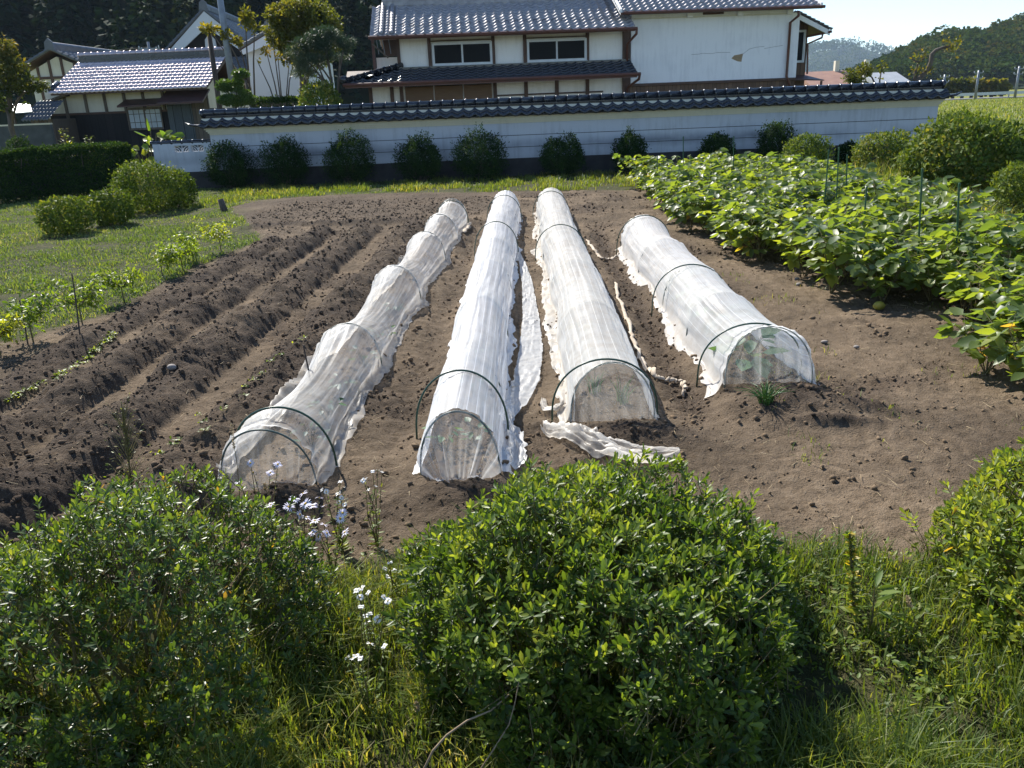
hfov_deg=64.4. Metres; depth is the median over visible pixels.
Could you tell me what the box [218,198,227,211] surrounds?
tree stump
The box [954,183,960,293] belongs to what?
garden stake
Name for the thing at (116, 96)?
house
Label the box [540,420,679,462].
netting bundle
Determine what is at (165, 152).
wall
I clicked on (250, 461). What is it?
aster plant
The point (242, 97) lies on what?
topiary tree
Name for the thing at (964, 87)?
cherry tree
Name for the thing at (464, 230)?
cloth tie
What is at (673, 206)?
bean plant
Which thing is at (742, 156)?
bean plant
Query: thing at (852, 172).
bean plant
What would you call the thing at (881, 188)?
bean plant
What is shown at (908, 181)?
bean plant
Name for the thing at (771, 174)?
bean plant
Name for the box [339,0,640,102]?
farmhouse
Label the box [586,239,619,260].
cloth tie
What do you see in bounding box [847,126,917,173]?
clipped bush
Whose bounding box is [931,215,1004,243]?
bean plant
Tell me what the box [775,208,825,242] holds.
bean plant
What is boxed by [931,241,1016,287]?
bean plant
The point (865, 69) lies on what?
persimmon tree
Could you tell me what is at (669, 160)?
bean plant
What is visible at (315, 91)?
round shrub
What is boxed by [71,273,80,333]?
garden cane
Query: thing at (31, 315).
pepper plant
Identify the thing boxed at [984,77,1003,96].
cherry tree
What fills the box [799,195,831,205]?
bean plant
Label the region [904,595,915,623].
foxtail
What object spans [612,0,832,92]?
storehouse
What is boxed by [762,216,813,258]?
bean plant
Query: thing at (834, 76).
barn
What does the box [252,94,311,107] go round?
clipped hedge
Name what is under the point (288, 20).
autumn tree
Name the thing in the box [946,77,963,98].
cherry tree
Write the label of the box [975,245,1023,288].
bean plant
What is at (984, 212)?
bean plant
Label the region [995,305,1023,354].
bean plant
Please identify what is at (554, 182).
verge grass
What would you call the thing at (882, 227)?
bean plant
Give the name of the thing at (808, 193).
bean plant
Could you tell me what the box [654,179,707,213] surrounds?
bean plant
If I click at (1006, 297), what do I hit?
bean plant
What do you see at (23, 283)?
meadow grass
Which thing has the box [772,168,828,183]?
bean plant
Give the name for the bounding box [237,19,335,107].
gabled storehouse
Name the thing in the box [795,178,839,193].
bean plant
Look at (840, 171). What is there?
bean plant
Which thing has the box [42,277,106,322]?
pepper plant
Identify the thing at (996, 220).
bean plant
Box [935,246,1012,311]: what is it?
bean plant
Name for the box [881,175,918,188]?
bean plant
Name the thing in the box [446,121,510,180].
round shrub
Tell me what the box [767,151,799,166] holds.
bean plant
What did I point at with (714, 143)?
round shrub
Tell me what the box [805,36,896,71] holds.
forest
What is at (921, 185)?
garden stake
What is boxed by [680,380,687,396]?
cloth tie
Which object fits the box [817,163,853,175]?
bean plant
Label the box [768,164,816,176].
bean plant
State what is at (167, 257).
pepper plant
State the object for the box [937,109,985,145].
clipped bush
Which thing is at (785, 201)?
bean plant
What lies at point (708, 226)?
bean plant
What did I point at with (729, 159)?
bean plant
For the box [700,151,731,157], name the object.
bean plant
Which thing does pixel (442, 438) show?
seedling
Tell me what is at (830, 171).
bean plant
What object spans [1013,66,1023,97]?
utility pole
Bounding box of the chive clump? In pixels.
[738,379,794,405]
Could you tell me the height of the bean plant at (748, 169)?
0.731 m
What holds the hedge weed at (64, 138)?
on the ground at (836, 440)
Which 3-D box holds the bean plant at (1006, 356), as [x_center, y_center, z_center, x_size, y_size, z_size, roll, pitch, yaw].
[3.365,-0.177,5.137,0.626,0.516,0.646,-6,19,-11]
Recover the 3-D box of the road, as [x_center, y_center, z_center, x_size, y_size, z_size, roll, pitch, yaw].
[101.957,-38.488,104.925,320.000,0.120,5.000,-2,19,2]
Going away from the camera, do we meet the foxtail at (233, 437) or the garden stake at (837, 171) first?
the foxtail at (233, 437)
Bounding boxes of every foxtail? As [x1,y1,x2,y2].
[230,423,239,494]
[263,482,268,504]
[414,700,419,729]
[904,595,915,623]
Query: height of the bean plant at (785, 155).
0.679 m
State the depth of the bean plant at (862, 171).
12.11 m
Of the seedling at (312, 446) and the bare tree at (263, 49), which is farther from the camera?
the bare tree at (263, 49)
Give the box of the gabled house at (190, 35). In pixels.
[165,0,258,82]
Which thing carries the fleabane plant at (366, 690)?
on the ground at (836, 440)
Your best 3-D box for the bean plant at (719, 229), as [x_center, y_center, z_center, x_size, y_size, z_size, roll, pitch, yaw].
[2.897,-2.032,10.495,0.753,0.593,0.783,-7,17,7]
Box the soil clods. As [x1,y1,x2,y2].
[0,189,1020,609]
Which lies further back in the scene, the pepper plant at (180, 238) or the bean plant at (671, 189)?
the bean plant at (671, 189)
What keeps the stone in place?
on the ground at (836, 440)
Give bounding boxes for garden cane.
[19,300,28,343]
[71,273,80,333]
[303,345,312,394]
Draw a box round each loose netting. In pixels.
[503,407,527,469]
[505,251,542,417]
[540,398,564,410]
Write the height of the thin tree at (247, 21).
5.640 m
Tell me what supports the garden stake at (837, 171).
on the ground at (836, 440)
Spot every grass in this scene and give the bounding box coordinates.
[0,179,404,341]
[0,498,1023,767]
[181,159,899,208]
[834,156,1023,221]
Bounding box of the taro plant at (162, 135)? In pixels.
[131,118,184,187]
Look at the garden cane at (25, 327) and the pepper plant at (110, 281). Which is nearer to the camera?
the garden cane at (25, 327)
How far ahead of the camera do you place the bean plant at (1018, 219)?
9.12 m
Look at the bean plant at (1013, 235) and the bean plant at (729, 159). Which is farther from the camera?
the bean plant at (729, 159)
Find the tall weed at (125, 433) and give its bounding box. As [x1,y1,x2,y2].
[104,395,153,507]
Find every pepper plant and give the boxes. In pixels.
[0,275,65,341]
[0,310,29,355]
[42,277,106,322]
[87,255,147,300]
[148,235,199,268]
[151,238,181,275]
[165,227,200,259]
[192,216,235,251]
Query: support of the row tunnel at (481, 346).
on the ground at (836, 440)
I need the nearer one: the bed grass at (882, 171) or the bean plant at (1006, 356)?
the bean plant at (1006, 356)
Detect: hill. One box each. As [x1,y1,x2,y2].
[0,0,375,124]
[805,48,881,71]
[906,66,1023,87]
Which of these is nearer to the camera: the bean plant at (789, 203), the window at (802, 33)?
the bean plant at (789, 203)
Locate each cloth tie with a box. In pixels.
[462,222,471,232]
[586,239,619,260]
[614,282,682,383]
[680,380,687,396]
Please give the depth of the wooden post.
29.47 m
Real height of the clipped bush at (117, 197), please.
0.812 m
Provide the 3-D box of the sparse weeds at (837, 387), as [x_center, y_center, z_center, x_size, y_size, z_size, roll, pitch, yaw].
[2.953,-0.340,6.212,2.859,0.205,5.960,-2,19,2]
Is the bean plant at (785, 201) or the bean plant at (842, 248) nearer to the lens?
the bean plant at (842, 248)
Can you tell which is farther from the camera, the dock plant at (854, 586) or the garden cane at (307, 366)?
the garden cane at (307, 366)
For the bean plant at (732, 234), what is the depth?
10.07 m
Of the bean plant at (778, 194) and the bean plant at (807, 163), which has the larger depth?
the bean plant at (807, 163)
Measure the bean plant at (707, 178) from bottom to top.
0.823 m
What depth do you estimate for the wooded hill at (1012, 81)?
245.40 m
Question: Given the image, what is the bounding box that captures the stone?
[167,364,175,369]
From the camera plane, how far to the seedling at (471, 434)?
4.71 m
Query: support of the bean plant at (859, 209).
on the ground at (836, 440)
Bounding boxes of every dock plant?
[832,570,900,631]
[842,530,863,625]
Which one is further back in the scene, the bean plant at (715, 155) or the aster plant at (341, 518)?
the bean plant at (715, 155)
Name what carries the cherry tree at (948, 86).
on the ground at (836, 440)
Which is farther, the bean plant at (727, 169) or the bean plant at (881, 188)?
the bean plant at (727, 169)
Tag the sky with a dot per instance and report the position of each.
(894, 23)
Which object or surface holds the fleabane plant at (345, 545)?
on the ground at (836, 440)
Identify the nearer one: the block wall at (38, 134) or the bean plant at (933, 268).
the bean plant at (933, 268)
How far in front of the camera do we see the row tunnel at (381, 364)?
6.11 m
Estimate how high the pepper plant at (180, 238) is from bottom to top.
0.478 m
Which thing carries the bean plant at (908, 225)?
on the ground at (836, 440)
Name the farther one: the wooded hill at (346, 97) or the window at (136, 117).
the wooded hill at (346, 97)
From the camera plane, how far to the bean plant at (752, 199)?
10.07 m
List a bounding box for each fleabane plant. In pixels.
[321,480,350,553]
[345,642,386,716]
[353,585,391,673]
[360,469,385,547]
[381,546,402,606]
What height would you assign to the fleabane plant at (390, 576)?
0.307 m
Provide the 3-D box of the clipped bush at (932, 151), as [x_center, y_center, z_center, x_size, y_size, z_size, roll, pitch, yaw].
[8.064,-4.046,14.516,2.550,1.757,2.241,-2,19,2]
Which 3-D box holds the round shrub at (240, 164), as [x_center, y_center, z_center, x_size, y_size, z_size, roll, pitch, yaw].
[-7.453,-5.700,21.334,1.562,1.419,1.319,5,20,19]
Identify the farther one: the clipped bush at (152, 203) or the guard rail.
the guard rail
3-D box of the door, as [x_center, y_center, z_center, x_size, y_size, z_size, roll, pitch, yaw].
[-13.100,-9.992,32.462,0.973,2.217,0.080,-2,19,2]
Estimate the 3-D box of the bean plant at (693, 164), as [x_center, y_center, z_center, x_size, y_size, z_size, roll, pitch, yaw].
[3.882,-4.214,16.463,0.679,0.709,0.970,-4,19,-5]
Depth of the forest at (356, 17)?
92.85 m
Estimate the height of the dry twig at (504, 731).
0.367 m
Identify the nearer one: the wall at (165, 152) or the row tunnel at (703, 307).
the row tunnel at (703, 307)
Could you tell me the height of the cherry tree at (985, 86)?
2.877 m
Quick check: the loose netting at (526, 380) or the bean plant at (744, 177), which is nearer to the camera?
the loose netting at (526, 380)
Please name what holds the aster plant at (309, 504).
on the ground at (836, 440)
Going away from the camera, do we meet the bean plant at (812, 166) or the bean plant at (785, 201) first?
the bean plant at (785, 201)
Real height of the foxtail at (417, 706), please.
0.118 m
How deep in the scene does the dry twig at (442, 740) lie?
2.34 m
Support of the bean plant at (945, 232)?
on the ground at (836, 440)
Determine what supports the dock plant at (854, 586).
on the ground at (836, 440)
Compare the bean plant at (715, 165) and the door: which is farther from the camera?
the door
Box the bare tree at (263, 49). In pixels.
[255,38,299,105]
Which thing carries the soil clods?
on the ground at (836, 440)
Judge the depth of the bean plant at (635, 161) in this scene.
17.94 m
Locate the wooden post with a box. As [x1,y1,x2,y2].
[207,33,222,108]
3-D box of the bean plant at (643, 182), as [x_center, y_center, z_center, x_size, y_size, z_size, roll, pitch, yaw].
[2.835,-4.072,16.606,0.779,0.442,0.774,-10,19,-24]
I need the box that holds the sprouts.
[4,331,306,454]
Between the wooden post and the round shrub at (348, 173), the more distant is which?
the wooden post
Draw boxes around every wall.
[0,123,58,158]
[149,139,216,188]
[185,79,962,187]
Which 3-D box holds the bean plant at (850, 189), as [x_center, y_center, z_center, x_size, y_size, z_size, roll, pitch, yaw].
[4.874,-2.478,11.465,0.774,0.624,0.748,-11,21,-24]
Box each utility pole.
[138,42,159,49]
[217,0,237,108]
[973,70,983,99]
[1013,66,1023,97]
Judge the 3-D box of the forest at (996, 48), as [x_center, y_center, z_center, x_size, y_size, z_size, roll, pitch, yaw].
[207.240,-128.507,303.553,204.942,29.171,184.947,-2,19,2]
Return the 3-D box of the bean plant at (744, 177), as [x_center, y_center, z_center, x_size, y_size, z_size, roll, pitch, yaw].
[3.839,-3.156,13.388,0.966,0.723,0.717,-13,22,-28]
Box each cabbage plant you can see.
[708,327,788,379]
[734,335,782,358]
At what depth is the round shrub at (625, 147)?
20.95 m
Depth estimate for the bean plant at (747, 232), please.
9.52 m
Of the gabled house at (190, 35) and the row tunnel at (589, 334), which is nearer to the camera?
the row tunnel at (589, 334)
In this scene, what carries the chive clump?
on the ground at (836, 440)
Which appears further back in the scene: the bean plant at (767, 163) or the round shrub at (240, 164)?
the round shrub at (240, 164)
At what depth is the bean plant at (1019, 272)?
6.70 m
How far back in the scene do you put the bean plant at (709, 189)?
12.33 m
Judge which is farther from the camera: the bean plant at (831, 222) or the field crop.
the field crop
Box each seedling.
[291,422,328,449]
[309,398,346,421]
[327,373,355,392]
[349,345,376,365]
[382,302,403,316]
[422,427,464,449]
[460,417,491,443]
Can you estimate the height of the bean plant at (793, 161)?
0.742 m
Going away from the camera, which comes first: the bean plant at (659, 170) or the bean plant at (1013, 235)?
the bean plant at (1013, 235)
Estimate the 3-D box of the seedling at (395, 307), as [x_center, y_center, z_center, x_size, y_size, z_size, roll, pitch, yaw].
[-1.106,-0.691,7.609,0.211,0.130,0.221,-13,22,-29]
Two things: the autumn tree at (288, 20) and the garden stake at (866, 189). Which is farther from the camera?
the autumn tree at (288, 20)
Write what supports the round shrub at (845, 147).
on the ground at (836, 440)
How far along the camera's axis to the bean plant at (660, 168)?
16.79 m
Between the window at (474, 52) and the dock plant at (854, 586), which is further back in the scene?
the window at (474, 52)
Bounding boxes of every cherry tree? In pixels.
[937,75,956,93]
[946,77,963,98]
[954,76,973,97]
[964,75,981,97]
[977,77,991,97]
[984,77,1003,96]
[998,78,1012,96]
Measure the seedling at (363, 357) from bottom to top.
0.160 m
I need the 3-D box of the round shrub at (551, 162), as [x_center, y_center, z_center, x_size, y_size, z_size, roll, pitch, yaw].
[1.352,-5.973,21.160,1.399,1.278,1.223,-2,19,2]
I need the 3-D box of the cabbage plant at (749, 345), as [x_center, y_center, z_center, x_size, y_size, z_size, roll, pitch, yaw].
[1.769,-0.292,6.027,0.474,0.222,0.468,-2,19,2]
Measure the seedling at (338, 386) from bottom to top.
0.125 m
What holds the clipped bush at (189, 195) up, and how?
on the ground at (836, 440)
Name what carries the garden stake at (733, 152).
on the ground at (836, 440)
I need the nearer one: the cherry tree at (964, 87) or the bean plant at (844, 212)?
the bean plant at (844, 212)
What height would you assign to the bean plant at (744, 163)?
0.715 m
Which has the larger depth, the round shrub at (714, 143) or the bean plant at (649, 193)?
the round shrub at (714, 143)
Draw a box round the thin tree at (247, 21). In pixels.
[197,3,265,107]
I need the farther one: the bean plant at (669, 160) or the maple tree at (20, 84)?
the maple tree at (20, 84)
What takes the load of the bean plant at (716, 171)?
on the ground at (836, 440)
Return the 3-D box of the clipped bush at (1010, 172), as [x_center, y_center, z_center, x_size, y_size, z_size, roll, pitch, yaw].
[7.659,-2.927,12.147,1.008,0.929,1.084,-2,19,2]
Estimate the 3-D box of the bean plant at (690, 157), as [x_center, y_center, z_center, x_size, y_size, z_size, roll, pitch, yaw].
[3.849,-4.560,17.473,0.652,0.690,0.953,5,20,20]
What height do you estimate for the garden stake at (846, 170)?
1.065 m
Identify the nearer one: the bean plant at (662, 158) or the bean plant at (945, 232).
the bean plant at (945, 232)
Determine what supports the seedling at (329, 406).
on the ground at (836, 440)
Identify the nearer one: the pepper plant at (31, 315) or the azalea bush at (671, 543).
the azalea bush at (671, 543)
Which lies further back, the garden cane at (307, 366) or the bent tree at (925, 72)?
the bent tree at (925, 72)
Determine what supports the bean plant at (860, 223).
on the ground at (836, 440)
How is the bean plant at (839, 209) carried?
on the ground at (836, 440)
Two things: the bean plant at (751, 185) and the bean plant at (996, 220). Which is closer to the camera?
the bean plant at (996, 220)
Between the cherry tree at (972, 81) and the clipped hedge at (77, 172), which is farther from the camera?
the cherry tree at (972, 81)
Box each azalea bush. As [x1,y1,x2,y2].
[0,463,353,767]
[381,443,803,767]
[899,436,1023,679]
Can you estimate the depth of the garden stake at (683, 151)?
14.76 m
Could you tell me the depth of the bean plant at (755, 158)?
16.78 m
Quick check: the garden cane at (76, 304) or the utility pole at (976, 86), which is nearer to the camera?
the garden cane at (76, 304)
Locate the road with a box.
[945,96,1023,99]
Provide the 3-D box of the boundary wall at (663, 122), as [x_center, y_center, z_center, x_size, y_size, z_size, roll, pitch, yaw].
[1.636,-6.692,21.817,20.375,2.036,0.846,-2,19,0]
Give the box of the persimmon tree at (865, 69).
[839,60,888,83]
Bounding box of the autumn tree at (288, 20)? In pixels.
[261,0,343,93]
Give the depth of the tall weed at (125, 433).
3.56 m
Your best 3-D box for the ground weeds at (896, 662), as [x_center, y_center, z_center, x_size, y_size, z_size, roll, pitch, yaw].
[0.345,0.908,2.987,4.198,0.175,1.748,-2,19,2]
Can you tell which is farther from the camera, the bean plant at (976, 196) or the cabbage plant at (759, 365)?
the bean plant at (976, 196)
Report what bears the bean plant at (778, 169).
on the ground at (836, 440)
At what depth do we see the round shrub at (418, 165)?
21.08 m
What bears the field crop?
on the ground at (836, 440)
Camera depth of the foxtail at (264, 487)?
3.97 m
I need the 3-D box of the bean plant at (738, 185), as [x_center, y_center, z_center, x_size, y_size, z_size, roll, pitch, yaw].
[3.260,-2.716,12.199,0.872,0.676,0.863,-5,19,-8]
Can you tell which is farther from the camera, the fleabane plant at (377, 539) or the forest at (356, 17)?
the forest at (356, 17)
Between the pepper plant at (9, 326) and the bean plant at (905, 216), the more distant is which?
the bean plant at (905, 216)
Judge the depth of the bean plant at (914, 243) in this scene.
7.76 m
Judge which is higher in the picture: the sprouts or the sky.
the sky
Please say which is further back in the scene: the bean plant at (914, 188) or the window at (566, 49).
the window at (566, 49)
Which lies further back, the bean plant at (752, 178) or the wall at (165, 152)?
the wall at (165, 152)
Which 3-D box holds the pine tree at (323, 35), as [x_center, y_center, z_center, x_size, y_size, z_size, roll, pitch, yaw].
[-6.095,-9.272,26.551,2.514,4.601,1.280,-2,19,2]
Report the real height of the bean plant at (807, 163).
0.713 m
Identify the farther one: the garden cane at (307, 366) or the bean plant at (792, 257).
the bean plant at (792, 257)
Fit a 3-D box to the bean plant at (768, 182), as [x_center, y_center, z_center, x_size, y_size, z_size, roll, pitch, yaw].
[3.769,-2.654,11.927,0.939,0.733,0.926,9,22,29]
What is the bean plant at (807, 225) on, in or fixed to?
on the ground at (836, 440)
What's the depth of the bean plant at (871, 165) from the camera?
13.71 m
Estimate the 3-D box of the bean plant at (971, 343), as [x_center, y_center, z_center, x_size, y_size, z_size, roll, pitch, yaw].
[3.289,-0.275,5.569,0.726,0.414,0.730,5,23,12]
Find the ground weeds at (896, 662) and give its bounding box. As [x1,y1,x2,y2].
[0,520,1021,767]
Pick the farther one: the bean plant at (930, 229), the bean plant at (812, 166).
the bean plant at (812, 166)
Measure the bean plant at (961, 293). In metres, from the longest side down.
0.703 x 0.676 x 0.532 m
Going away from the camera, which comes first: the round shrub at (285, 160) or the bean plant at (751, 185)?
the bean plant at (751, 185)
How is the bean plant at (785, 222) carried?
on the ground at (836, 440)
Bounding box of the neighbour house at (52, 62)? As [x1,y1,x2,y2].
[22,38,116,118]
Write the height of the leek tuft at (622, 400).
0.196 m
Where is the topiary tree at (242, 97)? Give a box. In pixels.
[214,68,257,108]
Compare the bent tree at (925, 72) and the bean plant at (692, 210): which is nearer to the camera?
the bean plant at (692, 210)
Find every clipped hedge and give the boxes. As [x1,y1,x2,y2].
[0,140,139,204]
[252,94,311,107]
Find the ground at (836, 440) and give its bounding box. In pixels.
[0,88,1023,767]
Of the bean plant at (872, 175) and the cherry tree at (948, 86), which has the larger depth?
the cherry tree at (948, 86)
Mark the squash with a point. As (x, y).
(879, 305)
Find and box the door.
[166,104,197,151]
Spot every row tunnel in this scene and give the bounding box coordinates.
[216,199,470,485]
[412,190,522,480]
[530,187,659,422]
[616,215,819,399]
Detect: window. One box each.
[125,107,164,129]
[432,41,492,65]
[527,38,586,61]
[797,30,805,62]
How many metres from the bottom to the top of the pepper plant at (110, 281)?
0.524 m
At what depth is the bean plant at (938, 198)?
9.90 m
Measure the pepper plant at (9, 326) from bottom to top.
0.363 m
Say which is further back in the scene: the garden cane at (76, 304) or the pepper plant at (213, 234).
the pepper plant at (213, 234)
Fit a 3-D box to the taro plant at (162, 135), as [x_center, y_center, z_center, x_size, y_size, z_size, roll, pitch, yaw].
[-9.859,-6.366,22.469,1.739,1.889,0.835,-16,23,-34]
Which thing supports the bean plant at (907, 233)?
on the ground at (836, 440)
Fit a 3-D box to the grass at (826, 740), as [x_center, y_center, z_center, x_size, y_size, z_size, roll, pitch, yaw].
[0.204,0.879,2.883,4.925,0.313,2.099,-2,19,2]
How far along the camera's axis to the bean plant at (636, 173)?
17.54 m
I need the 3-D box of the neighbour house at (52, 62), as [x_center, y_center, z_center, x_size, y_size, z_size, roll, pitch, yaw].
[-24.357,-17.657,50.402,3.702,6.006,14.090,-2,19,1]
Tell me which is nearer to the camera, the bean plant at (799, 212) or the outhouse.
the bean plant at (799, 212)
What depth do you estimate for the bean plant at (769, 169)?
14.40 m
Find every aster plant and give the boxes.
[235,459,282,555]
[267,491,326,569]
[308,509,348,584]
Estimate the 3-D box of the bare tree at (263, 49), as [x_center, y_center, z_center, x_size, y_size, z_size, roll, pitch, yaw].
[-7.941,-9.757,28.504,1.658,4.399,0.495,-2,19,2]
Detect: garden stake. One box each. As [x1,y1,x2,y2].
[683,136,683,168]
[733,136,733,169]
[824,150,829,203]
[836,147,839,198]
[845,154,847,194]
[863,186,867,222]
[915,168,923,291]
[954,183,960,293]
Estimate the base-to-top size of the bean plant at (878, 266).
0.542 m
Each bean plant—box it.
[612,153,654,186]
[631,162,671,188]
[632,175,649,191]
[634,162,664,175]
[638,155,688,168]
[638,170,670,201]
[643,155,672,174]
[647,170,691,205]
[649,165,682,175]
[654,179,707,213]
[656,176,698,198]
[658,164,689,170]
[659,190,711,229]
[660,183,686,197]
[661,185,707,208]
[672,163,725,184]
[678,155,698,164]
[678,188,728,233]
[684,158,709,168]
[685,147,728,164]
[686,187,730,197]
[690,159,739,174]
[690,180,737,194]
[692,168,725,182]
[696,203,764,241]
[698,158,730,172]
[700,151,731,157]
[703,166,741,174]
[704,180,758,199]
[707,151,754,165]
[707,204,765,237]
[710,192,765,229]
[710,199,769,253]
[711,158,746,169]
[711,170,761,189]
[719,208,802,260]
[720,157,763,167]
[720,166,768,180]
[722,185,780,203]
[727,169,767,181]
[728,193,792,239]
[735,154,771,163]
[736,177,798,197]
[743,157,784,171]
[744,181,769,194]
[746,171,798,188]
[747,194,788,249]
[751,189,790,201]
[752,167,797,177]
[756,164,797,176]
[756,178,813,207]
[759,197,792,213]
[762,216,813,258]
[764,171,823,194]
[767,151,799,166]
[768,156,819,171]
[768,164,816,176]
[770,154,817,164]
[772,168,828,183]
[772,221,831,276]
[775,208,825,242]
[776,179,821,207]
[779,152,812,162]
[781,216,804,257]
[782,200,831,215]
[783,198,883,227]
[789,222,855,269]
[792,223,892,293]
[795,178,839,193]
[795,215,893,282]
[799,159,834,167]
[799,161,845,167]
[799,182,858,206]
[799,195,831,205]
[803,168,843,183]
[805,162,853,175]
[805,214,895,276]
[810,207,861,221]
[813,172,878,194]
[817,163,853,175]
[821,204,897,233]
[825,169,883,183]
[828,185,874,199]
[829,162,877,176]
[830,169,873,179]
[833,179,888,199]
[837,193,900,219]
[839,170,898,195]
[844,243,930,302]
[849,217,941,281]
[854,178,916,199]
[854,209,939,241]
[854,233,926,288]
[876,191,955,221]
[880,235,983,300]
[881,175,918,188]
[881,182,948,215]
[889,171,961,194]
[889,229,925,248]
[891,193,963,213]
[892,212,940,229]
[897,186,937,204]
[899,232,951,258]
[909,198,982,227]
[910,204,992,224]
[911,226,996,287]
[913,217,987,240]
[921,214,1008,230]
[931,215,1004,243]
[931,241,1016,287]
[933,307,1023,374]
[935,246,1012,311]
[936,184,995,215]
[943,260,1019,322]
[946,231,1023,261]
[962,208,999,218]
[964,273,1023,334]
[968,219,1023,280]
[971,262,1023,320]
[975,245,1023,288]
[975,312,1023,380]
[982,207,1023,227]
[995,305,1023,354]
[1005,258,1023,279]
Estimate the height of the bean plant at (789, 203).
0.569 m
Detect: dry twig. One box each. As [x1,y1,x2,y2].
[423,694,509,767]
[481,681,518,767]
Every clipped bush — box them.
[28,194,100,236]
[87,184,137,226]
[107,158,187,214]
[155,167,198,207]
[779,131,835,162]
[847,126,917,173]
[891,105,1023,196]
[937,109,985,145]
[986,159,1023,215]
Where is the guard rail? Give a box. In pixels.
[944,91,1023,100]
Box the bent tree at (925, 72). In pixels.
[907,32,963,80]
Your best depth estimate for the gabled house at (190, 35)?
46.49 m
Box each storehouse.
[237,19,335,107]
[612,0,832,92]
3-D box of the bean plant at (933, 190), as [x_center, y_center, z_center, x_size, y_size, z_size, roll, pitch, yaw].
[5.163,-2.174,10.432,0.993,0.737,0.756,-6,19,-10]
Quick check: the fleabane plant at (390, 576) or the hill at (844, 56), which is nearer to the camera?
the fleabane plant at (390, 576)
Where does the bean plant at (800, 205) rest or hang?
on the ground at (836, 440)
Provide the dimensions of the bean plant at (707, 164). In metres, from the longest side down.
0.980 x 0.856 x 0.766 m
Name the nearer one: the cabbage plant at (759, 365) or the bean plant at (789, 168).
the cabbage plant at (759, 365)
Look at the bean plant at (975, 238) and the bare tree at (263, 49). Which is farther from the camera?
the bare tree at (263, 49)
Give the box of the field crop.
[938,97,1023,133]
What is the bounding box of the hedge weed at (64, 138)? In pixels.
[57,131,72,143]
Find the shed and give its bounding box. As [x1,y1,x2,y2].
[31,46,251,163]
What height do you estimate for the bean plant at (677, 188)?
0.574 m
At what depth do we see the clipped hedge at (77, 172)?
20.45 m
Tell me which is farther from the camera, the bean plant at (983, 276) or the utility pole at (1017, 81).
the utility pole at (1017, 81)
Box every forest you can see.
[0,0,396,114]
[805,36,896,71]
[839,11,1023,80]
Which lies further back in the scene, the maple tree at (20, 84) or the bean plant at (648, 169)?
the maple tree at (20, 84)
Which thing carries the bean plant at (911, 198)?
on the ground at (836, 440)
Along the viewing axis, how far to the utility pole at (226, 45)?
28.74 m
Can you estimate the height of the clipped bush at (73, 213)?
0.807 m
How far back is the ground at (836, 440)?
5.36 m
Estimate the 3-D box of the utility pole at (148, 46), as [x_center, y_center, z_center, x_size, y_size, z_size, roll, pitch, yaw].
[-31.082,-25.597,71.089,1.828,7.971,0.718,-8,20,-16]
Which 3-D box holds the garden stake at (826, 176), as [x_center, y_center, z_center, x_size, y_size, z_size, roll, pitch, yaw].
[4.221,-2.544,10.970,0.022,1.188,0.022,-2,19,2]
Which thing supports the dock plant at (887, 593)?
on the ground at (836, 440)
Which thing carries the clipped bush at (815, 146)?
on the ground at (836, 440)
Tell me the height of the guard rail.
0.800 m
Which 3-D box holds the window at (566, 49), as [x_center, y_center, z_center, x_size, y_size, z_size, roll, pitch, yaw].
[1.512,-11.246,27.401,2.021,0.703,0.080,-4,19,-4]
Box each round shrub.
[2,135,32,160]
[198,139,260,188]
[253,133,312,186]
[296,73,342,105]
[316,125,375,184]
[388,130,444,182]
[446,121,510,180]
[537,131,586,176]
[610,125,651,174]
[697,130,737,159]
[754,118,796,157]
[834,139,860,165]
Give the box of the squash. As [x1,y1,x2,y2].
[873,301,887,309]
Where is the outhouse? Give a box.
[12,100,80,156]
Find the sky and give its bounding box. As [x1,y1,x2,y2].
[794,0,1023,52]
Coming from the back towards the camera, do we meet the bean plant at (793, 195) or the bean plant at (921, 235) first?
the bean plant at (793, 195)
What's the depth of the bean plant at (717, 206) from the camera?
11.23 m
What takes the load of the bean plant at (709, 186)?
on the ground at (836, 440)
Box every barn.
[804,59,869,85]
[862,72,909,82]
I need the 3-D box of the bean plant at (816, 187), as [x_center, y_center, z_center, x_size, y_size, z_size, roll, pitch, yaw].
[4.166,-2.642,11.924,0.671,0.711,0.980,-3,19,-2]
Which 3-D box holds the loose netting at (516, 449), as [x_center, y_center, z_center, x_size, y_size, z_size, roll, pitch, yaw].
[0.015,0.313,4.786,0.135,0.078,0.915,-3,19,-3]
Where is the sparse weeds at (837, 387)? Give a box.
[722,269,1023,498]
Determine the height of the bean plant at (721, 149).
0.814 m
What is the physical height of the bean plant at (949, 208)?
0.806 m
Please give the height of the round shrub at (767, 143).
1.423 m
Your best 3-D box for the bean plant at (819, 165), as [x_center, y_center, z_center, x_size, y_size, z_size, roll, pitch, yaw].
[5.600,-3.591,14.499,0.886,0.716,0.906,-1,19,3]
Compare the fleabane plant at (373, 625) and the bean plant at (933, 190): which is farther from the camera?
the bean plant at (933, 190)
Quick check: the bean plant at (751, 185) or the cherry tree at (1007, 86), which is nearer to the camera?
the bean plant at (751, 185)
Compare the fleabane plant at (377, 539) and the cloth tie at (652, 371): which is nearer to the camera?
the fleabane plant at (377, 539)
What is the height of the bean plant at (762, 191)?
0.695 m
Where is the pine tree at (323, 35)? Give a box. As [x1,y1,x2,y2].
[282,23,356,101]
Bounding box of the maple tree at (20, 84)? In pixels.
[0,32,50,147]

